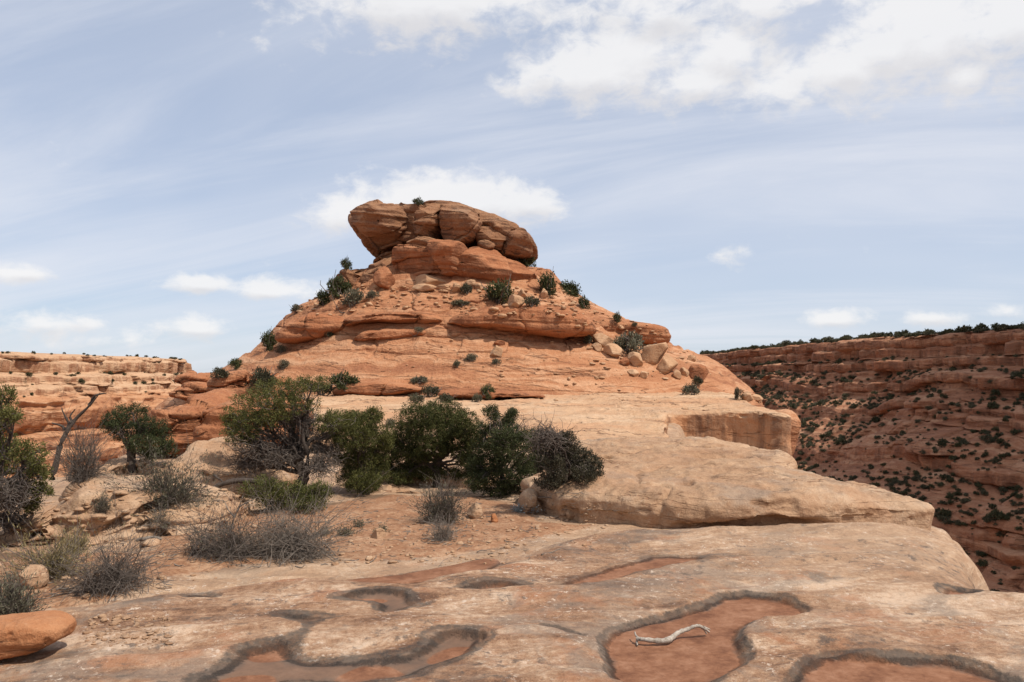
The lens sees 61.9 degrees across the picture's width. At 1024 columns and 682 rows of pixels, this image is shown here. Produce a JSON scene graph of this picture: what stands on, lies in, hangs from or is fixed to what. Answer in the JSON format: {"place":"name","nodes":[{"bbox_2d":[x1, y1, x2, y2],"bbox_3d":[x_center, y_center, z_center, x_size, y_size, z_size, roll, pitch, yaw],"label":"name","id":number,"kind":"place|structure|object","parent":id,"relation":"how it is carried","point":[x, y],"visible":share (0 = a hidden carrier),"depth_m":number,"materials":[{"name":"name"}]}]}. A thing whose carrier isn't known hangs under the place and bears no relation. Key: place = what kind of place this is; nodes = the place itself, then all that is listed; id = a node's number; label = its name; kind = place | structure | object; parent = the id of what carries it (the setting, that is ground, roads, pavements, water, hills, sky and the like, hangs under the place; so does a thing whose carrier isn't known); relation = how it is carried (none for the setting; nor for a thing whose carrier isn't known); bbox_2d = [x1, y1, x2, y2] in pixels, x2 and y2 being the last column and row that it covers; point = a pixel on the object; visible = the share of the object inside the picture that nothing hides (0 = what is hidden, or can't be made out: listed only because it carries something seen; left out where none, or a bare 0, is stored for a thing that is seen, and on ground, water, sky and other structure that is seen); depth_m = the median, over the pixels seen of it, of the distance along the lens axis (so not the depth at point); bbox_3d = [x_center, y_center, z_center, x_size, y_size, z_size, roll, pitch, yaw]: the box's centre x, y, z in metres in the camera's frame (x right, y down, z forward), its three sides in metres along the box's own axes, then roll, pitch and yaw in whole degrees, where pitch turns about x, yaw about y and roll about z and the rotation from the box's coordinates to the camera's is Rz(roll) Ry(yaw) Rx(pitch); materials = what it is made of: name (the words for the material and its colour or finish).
{"place":"outdoors","nodes":[
{"label":"outdoors","id":0,"kind":"place"},
{"bbox_2d":[0,423,1023,681],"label":"ground","id":1,"kind":"structure","parent":0,"point":[842,603],"depth_m":8.77,"materials":[{"name":"stone"}]},
{"bbox_2d":[0,504,57,546],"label":"rock outcrop","id":2,"kind":"object","parent":1,"relation":"on","point":[45,514],"visible":0.34,"depth_m":12.70,"materials":[{"name":"beige stone"}]},
{"bbox_2d":[0,563,63,614],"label":"sagebrush","id":3,"kind":"object","parent":1,"relation":"on","point":[12,600],"visible":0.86,"depth_m":8.38,"materials":[{"name":"grey plant"}]},
{"bbox_2d":[15,564,48,589],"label":"boulder","id":4,"kind":"object","parent":1,"relation":"on","point":[42,573],"visible":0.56,"depth_m":9.79,"materials":[{"name":"beige stone"}]},
{"bbox_2d":[0,381,69,545],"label":"pinyon tree","id":5,"kind":"object","parent":1,"relation":"on","point":[18,490],"visible":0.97,"depth_m":12.21,"materials":[{"name":"green plant"}]},
{"bbox_2d":[0,610,76,659],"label":"boulder","id":6,"kind":"object","parent":1,"relation":"on","point":[21,634],"visible":1,"depth_m":7.11,"materials":[{"name":"stone"}]},
{"bbox_2d":[0,504,138,584],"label":"rabbitbrush","id":7,"kind":"object","parent":1,"relation":"on","point":[57,556],"visible":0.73,"depth_m":10.26,"materials":[{"name":"green plant"}]},
{"bbox_2d":[51,515,101,554],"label":"rabbitbrush","id":8,"kind":"object","parent":1,"relation":"on","point":[81,539],"visible":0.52,"depth_m":11.65,"materials":[{"name":"green plant"}]},
{"bbox_2d":[51,393,106,480],"bbox_3d":[-8.727,1.916,17.098,1.140,1.761,0.208,0,-2,5],"label":"dead tree","id":9,"kind":"object","parent":1,"relation":"on","point":[89,404],"visible":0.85,"depth_m":17.09,"materials":[{"name":"wood"}]},
{"bbox_2d":[0,352,191,477],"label":"mesa","id":10,"kind":"structure","parent":1,"relation":"on","point":[43,405],"depth_m":146.89,"materials":[{"name":"stone"}]},
{"bbox_2d":[33,476,194,602],"bbox_3d":[-4.543,2.248,9.854,1.760,1.633,1.554,1,-3,-28],"label":"bare shrub","id":11,"kind":"object","parent":1,"relation":"on","point":[110,574],"visible":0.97,"depth_m":9.68,"materials":[{"name":"plant"}]},
{"bbox_2d":[2,477,256,594],"bbox_3d":[-5.920,2.737,13.898,3.829,0.798,8.915,1,-2,-23],"label":"rubble","id":12,"kind":"object","parent":1,"relation":"on","point":[129,519],"visible":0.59,"depth_m":13.01,"materials":[{"name":"beige stone"}]},
{"bbox_2d":[58,457,203,502],"bbox_3d":[-7.350,2.891,16.980,2.492,1.012,3.425,0,-2,0],"label":"rock outcrop","id":13,"kind":"object","parent":1,"relation":"on","point":[71,489],"visible":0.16,"depth_m":17.08,"materials":[{"name":"beige stone"}]},
{"bbox_2d":[20,385,128,486],"bbox_3d":[-7.809,1.724,15.800,1.522,1.943,2.270,-1,-2,18],"label":"bare shrub","id":14,"kind":"object","parent":13,"relation":"on","point":[77,473],"visible":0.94,"depth_m":15.61,"materials":[{"name":"plant"}]},
{"bbox_2d":[98,401,179,473],"bbox_3d":[-7.714,2.024,17.612,1.738,1.546,1.486,-1,-2,19],"label":"pinyon tree","id":15,"kind":"object","parent":13,"relation":"on","point":[143,431],"visible":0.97,"depth_m":17.45,"materials":[{"name":"green plant"}]},
{"bbox_2d":[50,479,251,543],"bbox_3d":[-6.081,3.049,14.371,3.172,1.450,3.233,0,-2,0],"label":"rock outcrop","id":16,"kind":"object","parent":1,"relation":"on","point":[80,497],"visible":0.3,"depth_m":13.20,"materials":[{"name":"beige stone"}]},
{"bbox_2d":[89,486,123,513],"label":"sagebrush","id":17,"kind":"object","parent":16,"relation":"on","point":[102,505],"visible":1,"depth_m":12.95,"materials":[{"name":"grey plant"}]},
{"bbox_2d":[69,432,227,514],"bbox_3d":[-5.734,2.097,13.645,2.554,1.298,1.630,1,-2,-23],"label":"sagebrush","id":18,"kind":"object","parent":16,"relation":"on","point":[170,489],"visible":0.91,"depth_m":13.61,"materials":[{"name":"grey plant"}]},
{"bbox_2d":[213,474,280,488],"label":"dead branch","id":19,"kind":"object","parent":16,"relation":"on","point":[222,483],"visible":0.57,"depth_m":15.47,"materials":[{"name":"wood"}]},
{"bbox_2d":[142,493,180,531],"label":"sagebrush","id":20,"kind":"object","parent":1,"relation":"on","point":[161,519],"visible":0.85,"depth_m":13.07,"materials":[{"name":"grey plant"}]},
{"bbox_2d":[139,388,238,457],"bbox_3d":[-10.897,2.951,29.958,3.179,2.578,6.295,0,-2,0],"label":"rock outcrop","id":21,"kind":"object","parent":1,"relation":"on","point":[188,413],"visible":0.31,"depth_m":27.18,"materials":[{"name":"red stone"}]},
{"bbox_2d":[172,507,219,555],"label":"bare shrub","id":22,"kind":"object","parent":1,"relation":"on","point":[195,538],"visible":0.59,"depth_m":11.62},
{"bbox_2d":[138,424,331,572],"bbox_3d":[-3.947,2.094,11.649,2.911,2.054,1.950,0,-2,0],"label":"bare shrub","id":23,"kind":"object","parent":1,"relation":"on","point":[227,544],"visible":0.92,"depth_m":11.57,"materials":[{"name":"grey plant"}]},
{"bbox_2d":[176,435,298,496],"bbox_3d":[-6.397,3.046,19.421,3.054,1.694,4.553,0,-2,0],"label":"rock outcrop","id":24,"kind":"object","parent":1,"relation":"on","point":[212,446],"visible":0.27,"depth_m":18.07,"materials":[{"name":"beige stone"}]},
{"bbox_2d":[192,394,312,445],"bbox_3d":[-8.415,2.757,27.950,3.067,2.109,5.387,0,-2,0],"label":"rock outcrop","id":25,"kind":"object","parent":1,"relation":"on","point":[208,428],"visible":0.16,"depth_m":25.49,"materials":[{"name":"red stone"}]},
{"bbox_2d":[211,374,360,495],"bbox_3d":[-4.601,2.026,17.502,2.952,2.734,2.124,0,-2,-9],"label":"juniper tree","id":26,"kind":"object","parent":1,"relation":"on","point":[295,451],"visible":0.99,"depth_m":17.29,"materials":[{"name":"green plant"}]},
{"bbox_2d":[236,473,336,513],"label":"juniper shrub","id":27,"kind":"object","parent":1,"relation":"on","point":[312,489],"visible":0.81,"depth_m":15.28,"materials":[{"name":"green plant"}]},
{"bbox_2d":[206,462,399,573],"bbox_3d":[-2.858,2.384,11.908,2.674,1.454,2.379,0,-2,0],"label":"bare shrub","id":28,"kind":"object","parent":1,"relation":"on","point":[283,546],"visible":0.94,"depth_m":11.70,"materials":[{"name":"plant"}]},
{"bbox_2d":[33,490,591,601],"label":"litter","id":29,"kind":"object","parent":1,"relation":"on","point":[325,536],"visible":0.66,"depth_m":13.01,"materials":[{"name":"plant"}]},
{"bbox_2d":[35,502,613,646],"bbox_3d":[-3.314,2.843,11.793,10.059,0.411,8.794,0,-2,0],"label":"rubble","id":30,"kind":"object","parent":1,"relation":"on","point":[116,619],"visible":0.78,"depth_m":11.23,"materials":[{"name":"beige stone"}]},
{"bbox_2d":[329,522,363,536],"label":"green tuft","id":31,"kind":"object","parent":1,"relation":"on","point":[347,531],"visible":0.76,"depth_m":13.22,"materials":[{"name":"green plant"}]},
{"bbox_2d":[349,517,371,527],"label":"green tuft","id":32,"kind":"object","parent":1,"relation":"on","point":[358,522],"visible":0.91,"depth_m":13.89,"materials":[{"name":"green plant"}]},
{"bbox_2d":[325,404,396,496],"bbox_3d":[-3.357,2.400,18.217,1.727,2.112,1.853,0,-2,0],"label":"juniper tree","id":33,"kind":"object","parent":1,"relation":"on","point":[360,451],"visible":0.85,"depth_m":18.10,"materials":[{"name":"green plant"}]},
{"bbox_2d":[370,528,385,538],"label":"boulder","id":34,"kind":"object","parent":1,"relation":"on","point":[377,533],"visible":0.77,"depth_m":12.96,"materials":[{"name":"beige stone"}]},
{"bbox_2d":[326,453,505,493],"bbox_3d":[-2.780,3.500,20.924,5.351,1.306,5.074,0,-2,0],"label":"rock outcrop","id":35,"kind":"object","parent":1,"relation":"on","point":[402,488],"visible":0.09,"depth_m":19.20,"materials":[{"name":"beige stone"}]},
{"bbox_2d":[380,397,484,486],"bbox_3d":[-1.851,2.301,19.370,2.626,2.061,1.808,0,-2,0],"label":"juniper tree","id":36,"kind":"object","parent":1,"relation":"on","point":[416,456],"visible":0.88,"depth_m":19.05,"materials":[{"name":"green plant"}]},
{"bbox_2d":[414,506,462,541],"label":"bare shrub","id":37,"kind":"object","parent":1,"relation":"on","point":[441,530],"visible":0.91,"depth_m":12.74,"materials":[{"name":"plant"}]},
{"bbox_2d":[398,453,484,524],"bbox_3d":[-1.182,2.466,14.277,1.378,1.352,1.526,2,-3,-38],"label":"sagebrush","id":38,"kind":"object","parent":1,"relation":"on","point":[445,504],"visible":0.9,"depth_m":14.28,"materials":[{"name":"grey plant"}]},
{"bbox_2d":[118,199,800,457],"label":"butte","id":39,"kind":"object","parent":1,"relation":"on","point":[450,243],"visible":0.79,"depth_m":69.09,"materials":[{"name":"orange stone"}]},
{"bbox_2d":[210,367,230,379],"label":"shrub","id":40,"kind":"object","parent":39,"relation":"on","point":[222,373],"visible":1,"depth_m":61.75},
{"bbox_2d":[227,358,242,369],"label":"shrub","id":41,"kind":"object","parent":39,"relation":"on","point":[235,363],"visible":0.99,"depth_m":70.95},
{"bbox_2d":[244,365,277,388],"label":"shrub","id":42,"kind":"object","parent":39,"relation":"on","point":[262,376],"visible":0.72,"depth_m":60.51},
{"bbox_2d":[259,326,276,350],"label":"shrub","id":43,"kind":"object","parent":39,"relation":"on","point":[267,339],"visible":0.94,"depth_m":72.85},
{"bbox_2d":[273,345,286,354],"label":"shrub","id":44,"kind":"object","parent":39,"relation":"on","point":[283,348],"visible":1,"depth_m":70.12,"materials":[{"name":"green plant"}]},
{"bbox_2d":[273,359,289,371],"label":"shrub","id":45,"kind":"object","parent":39,"relation":"on","point":[285,364],"visible":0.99,"depth_m":67.31,"materials":[{"name":"green plant"}]},
{"bbox_2d":[289,304,303,314],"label":"shrub","id":46,"kind":"object","parent":39,"relation":"on","point":[294,307],"visible":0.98,"depth_m":77.70,"materials":[{"name":"green plant"}]},
{"bbox_2d":[315,289,329,305],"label":"shrub","id":47,"kind":"object","parent":39,"relation":"on","point":[322,295],"visible":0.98,"depth_m":74.46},
{"bbox_2d":[320,271,352,298],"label":"shrub","id":48,"kind":"object","parent":39,"relation":"on","point":[334,284],"visible":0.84,"depth_m":75.18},
{"bbox_2d":[327,369,360,390],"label":"shrub","id":49,"kind":"object","parent":39,"relation":"on","point":[341,380],"visible":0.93,"depth_m":60.91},
{"bbox_2d":[340,257,352,270],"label":"shrub","id":50,"kind":"object","parent":39,"relation":"on","point":[346,263],"visible":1,"depth_m":76.95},
{"bbox_2d":[331,288,364,312],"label":"shrub","id":51,"kind":"object","parent":39,"relation":"on","point":[354,295],"visible":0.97,"depth_m":71.99,"materials":[{"name":"green plant"}]},
{"bbox_2d":[365,290,379,300],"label":"shrub","id":52,"kind":"object","parent":39,"relation":"on","point":[371,293],"visible":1,"depth_m":72.48,"materials":[{"name":"green plant"}]},
{"bbox_2d":[373,267,394,288],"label":"boulder","id":53,"kind":"object","parent":39,"relation":"on","point":[384,277],"visible":0.91,"depth_m":74.30,"materials":[{"name":"orange stone"}]},
{"bbox_2d":[413,197,424,205],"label":"shrub","id":54,"kind":"object","parent":39,"relation":"on","point":[417,201],"visible":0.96,"depth_m":78.75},
{"bbox_2d":[410,375,428,383],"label":"shrub","id":55,"kind":"object","parent":39,"relation":"on","point":[420,379],"visible":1,"depth_m":63.50,"materials":[{"name":"green plant"}]},
{"bbox_2d":[412,283,435,291],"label":"boulder","id":56,"kind":"object","parent":39,"relation":"on","point":[423,287],"visible":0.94,"depth_m":72.59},
{"bbox_2d":[415,274,445,285],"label":"boulder","id":57,"kind":"object","parent":39,"relation":"on","point":[426,279],"visible":0.55,"depth_m":73.82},
{"bbox_2d":[452,282,460,291],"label":"boulder","id":58,"kind":"object","parent":39,"relation":"on","point":[456,287],"visible":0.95,"depth_m":72.50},
{"bbox_2d":[449,298,470,306],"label":"shrub","id":59,"kind":"object","parent":39,"relation":"on","point":[459,302],"visible":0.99,"depth_m":70.97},
{"bbox_2d":[460,282,472,294],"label":"shrub","id":60,"kind":"object","parent":39,"relation":"on","point":[466,288],"visible":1,"depth_m":72.37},
{"bbox_2d":[462,353,477,362],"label":"shrub","id":61,"kind":"object","parent":39,"relation":"on","point":[470,356],"visible":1,"depth_m":65.50,"materials":[{"name":"green plant"}]},
{"bbox_2d":[490,345,502,356],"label":"boulder","id":62,"kind":"object","parent":39,"relation":"on","point":[496,351],"visible":1,"depth_m":65.79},
{"bbox_2d":[480,274,514,304],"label":"shrub","id":63,"kind":"object","parent":39,"relation":"on","point":[502,289],"visible":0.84,"depth_m":71.57,"materials":[{"name":"plant"}]},
{"bbox_2d":[508,294,523,307],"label":"boulder","id":64,"kind":"object","parent":39,"relation":"on","point":[515,301],"visible":0.9,"depth_m":67.61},
{"bbox_2d":[289,285,761,402],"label":"talus","id":65,"kind":"structure","parent":39,"relation":"on","point":[493,309],"depth_m":71.13,"materials":[{"name":"stone"}]},
{"bbox_2d":[517,257,535,266],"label":"shrub","id":66,"kind":"object","parent":39,"relation":"on","point":[526,262],"visible":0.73,"depth_m":81.06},
{"bbox_2d":[522,295,541,306],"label":"shrub","id":67,"kind":"object","parent":39,"relation":"on","point":[534,301],"visible":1,"depth_m":67.52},
{"bbox_2d":[536,266,556,294],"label":"shrub","id":68,"kind":"object","parent":39,"relation":"on","point":[545,282],"visible":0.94,"depth_m":75.15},
{"bbox_2d":[558,279,582,296],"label":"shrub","id":69,"kind":"object","parent":39,"relation":"on","point":[572,287],"visible":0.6,"depth_m":79.11,"materials":[{"name":"green plant"}]},
{"bbox_2d":[576,294,590,309],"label":"shrub","id":70,"kind":"object","parent":39,"relation":"on","point":[583,302],"visible":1,"depth_m":75.95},
{"bbox_2d":[592,343,601,351],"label":"boulder","id":71,"kind":"object","parent":39,"relation":"on","point":[597,347],"visible":1,"depth_m":68.59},
{"bbox_2d":[593,333,613,346],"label":"boulder","id":72,"kind":"object","parent":39,"relation":"on","point":[602,339],"visible":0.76,"depth_m":69.39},
{"bbox_2d":[603,343,621,356],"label":"boulder","id":73,"kind":"object","parent":39,"relation":"on","point":[612,349],"visible":0.98,"depth_m":68.31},
{"bbox_2d":[612,312,621,322],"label":"shrub","id":74,"kind":"object","parent":39,"relation":"on","point":[617,319],"visible":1,"depth_m":73.69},
{"bbox_2d":[619,357,629,365],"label":"boulder","id":75,"kind":"object","parent":39,"relation":"on","point":[624,361],"visible":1,"depth_m":67.48,"materials":[{"name":"orange stone"}]},
{"bbox_2d":[613,330,656,353],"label":"shrub","id":76,"kind":"object","parent":39,"relation":"on","point":[629,342],"visible":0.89,"depth_m":70.14,"materials":[{"name":"green plant"}]},
{"bbox_2d":[627,352,642,365],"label":"boulder","id":77,"kind":"object","parent":39,"relation":"on","point":[635,358],"visible":0.95,"depth_m":67.91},
{"bbox_2d":[641,342,667,364],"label":"boulder","id":78,"kind":"object","parent":39,"relation":"on","point":[652,354],"visible":0.81,"depth_m":69.17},
{"bbox_2d":[656,354,677,373],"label":"boulder","id":79,"kind":"object","parent":39,"relation":"on","point":[668,363],"visible":0.94,"depth_m":68.54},
{"bbox_2d":[692,375,702,384],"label":"shrub","id":80,"kind":"object","parent":39,"relation":"on","point":[697,380],"visible":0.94,"depth_m":68.96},
{"bbox_2d":[688,363,708,380],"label":"boulder","id":81,"kind":"object","parent":39,"relation":"on","point":[700,370],"visible":0.68,"depth_m":69.90,"materials":[{"name":"orange stone"}]},
{"bbox_2d":[466,503,482,518],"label":"boulder","id":82,"kind":"object","parent":1,"relation":"on","point":[476,513],"visible":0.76,"depth_m":14.79,"materials":[{"name":"beige stone"}]},
{"bbox_2d":[462,403,550,498],"bbox_3d":[0.013,2.319,17.837,2.156,2.096,1.957,0,-2,0],"label":"dark bush","id":83,"kind":"object","parent":1,"relation":"on","point":[509,440],"visible":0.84,"depth_m":17.57,"materials":[{"name":"green plant"}]},
{"bbox_2d":[510,502,541,514],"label":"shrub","id":84,"kind":"object","parent":1,"relation":"on","point":[516,509],"visible":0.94,"depth_m":15.44,"materials":[{"name":"grey plant"}]},
{"bbox_2d":[518,488,536,513],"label":"boulder","id":85,"kind":"object","parent":1,"relation":"on","point":[526,498],"visible":0.85,"depth_m":15.44,"materials":[{"name":"beige stone"}]},
{"bbox_2d":[299,391,791,455],"bbox_3d":[0.269,8.475,50.278,34.093,10.689,43.152,0,-2,0],"label":"rock bench","id":86,"kind":"object","parent":1,"relation":"on","point":[724,416],"visible":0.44,"depth_m":45.17,"materials":[{"name":"stone"}]},
{"bbox_2d":[313,382,336,395],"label":"shrub","id":87,"kind":"object","parent":86,"relation":"on","point":[331,388],"visible":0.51,"depth_m":61.63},
{"bbox_2d":[407,392,424,402],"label":"shrub","id":88,"kind":"object","parent":86,"relation":"on","point":[415,397],"visible":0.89,"depth_m":51.51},
{"bbox_2d":[420,383,441,397],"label":"shrub","id":89,"kind":"object","parent":86,"relation":"on","point":[430,391],"visible":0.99,"depth_m":58.80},
{"bbox_2d":[439,392,457,402],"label":"shrub","id":90,"kind":"object","parent":86,"relation":"on","point":[445,397],"visible":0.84,"depth_m":51.66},
{"bbox_2d":[471,393,482,401],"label":"shrub","id":91,"kind":"object","parent":86,"relation":"on","point":[476,397],"visible":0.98,"depth_m":53.61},
{"bbox_2d":[480,383,495,399],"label":"shrub","id":92,"kind":"object","parent":86,"relation":"on","point":[486,388],"visible":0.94,"depth_m":55.41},
{"bbox_2d":[681,383,703,394],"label":"shrub","id":93,"kind":"object","parent":86,"relation":"on","point":[688,388],"visible":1,"depth_m":60.51,"materials":[{"name":"green plant"}]},
{"bbox_2d":[734,387,742,400],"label":"shrub","id":94,"kind":"object","parent":86,"relation":"on","point":[737,390],"visible":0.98,"depth_m":56.50,"materials":[{"name":"green plant"}]},
{"bbox_2d":[741,391,752,401],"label":"boulder","id":95,"kind":"object","parent":86,"relation":"on","point":[747,396],"visible":0.83,"depth_m":56.44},
{"bbox_2d":[565,509,574,519],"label":"boulder","id":96,"kind":"object","parent":1,"relation":"on","point":[570,515],"visible":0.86,"depth_m":14.98,"materials":[{"name":"beige stone"}]},
{"bbox_2d":[634,624,709,645],"bbox_3d":[1.501,2.711,7.904,0.794,0.125,0.237,0,-2,-12],"label":"driftwood stick","id":97,"kind":"object","parent":1,"relation":"on","point":[670,638],"visible":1,"depth_m":7.81,"materials":[{"name":"grey wood"}]},
{"bbox_2d":[574,436,797,473],"bbox_3d":[3.496,2.928,20.800,5.723,1.124,7.721,0,-2,0],"label":"rock dome","id":98,"kind":"object","parent":1,"relation":"on","point":[692,451],"visible":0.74,"depth_m":18.84,"materials":[{"name":"beige stone"}]},
{"bbox_2d":[520,459,934,530],"bbox_3d":[3.694,2.954,16.887,7.095,1.078,6.371,0,-2,0],"label":"rock ledge","id":99,"kind":"object","parent":1,"relation":"on","point":[642,494],"visible":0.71,"depth_m":14.34,"materials":[{"name":"beige stone"}]},
{"bbox_2d":[515,410,605,491],"bbox_3d":[0.893,1.994,15.293,1.464,1.570,1.945,-1,-2,16],"label":"brown bush","id":100,"kind":"object","parent":99,"relation":"on","point":[565,455],"visible":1,"depth_m":15.12,"materials":[{"name":"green plant"}]},
{"bbox_2d":[0,0,1023,373],"label":"sky","id":101,"kind":"structure","parent":0,"point":[177,176],"materials":[{"name":"blue"}]},
{"bbox_2d":[701,328,1023,592],"bbox_3d":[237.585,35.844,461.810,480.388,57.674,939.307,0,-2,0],"label":"canyon wall","id":102,"kind":"structure","parent":0,"point":[963,351],"depth_m":156.62,"materials":[{"name":"stone"}]},
{"bbox_2d":[700,328,1022,353],"bbox_3d":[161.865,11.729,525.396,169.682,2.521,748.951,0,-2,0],"label":"treeline","id":103,"kind":"object","parent":102,"relation":"on","point":[777,345],"visible":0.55,"depth_m":243.94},
{"bbox_2d":[722,354,1023,584],"bbox_3d":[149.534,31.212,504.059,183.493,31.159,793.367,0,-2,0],"label":"scrub","id":104,"kind":"object","parent":102,"relation":"on","point":[777,396],"visible":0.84,"depth_m":178.60,"materials":[{"name":"plant"}]},
{"bbox_2d":[935,438,948,446],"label":"canyon shrub","id":105,"kind":"object","parent":102,"relation":"on","point":[942,442],"visible":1,"depth_m":137.43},
{"bbox_2d":[981,514,995,522],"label":"canyon shrub","id":106,"kind":"object","parent":102,"relation":"on","point":[986,519],"visible":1,"depth_m":117.25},
{"bbox_2d":[989,508,1003,518],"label":"canyon shrub","id":107,"kind":"object","parent":102,"relation":"on","point":[994,512],"visible":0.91,"depth_m":117.21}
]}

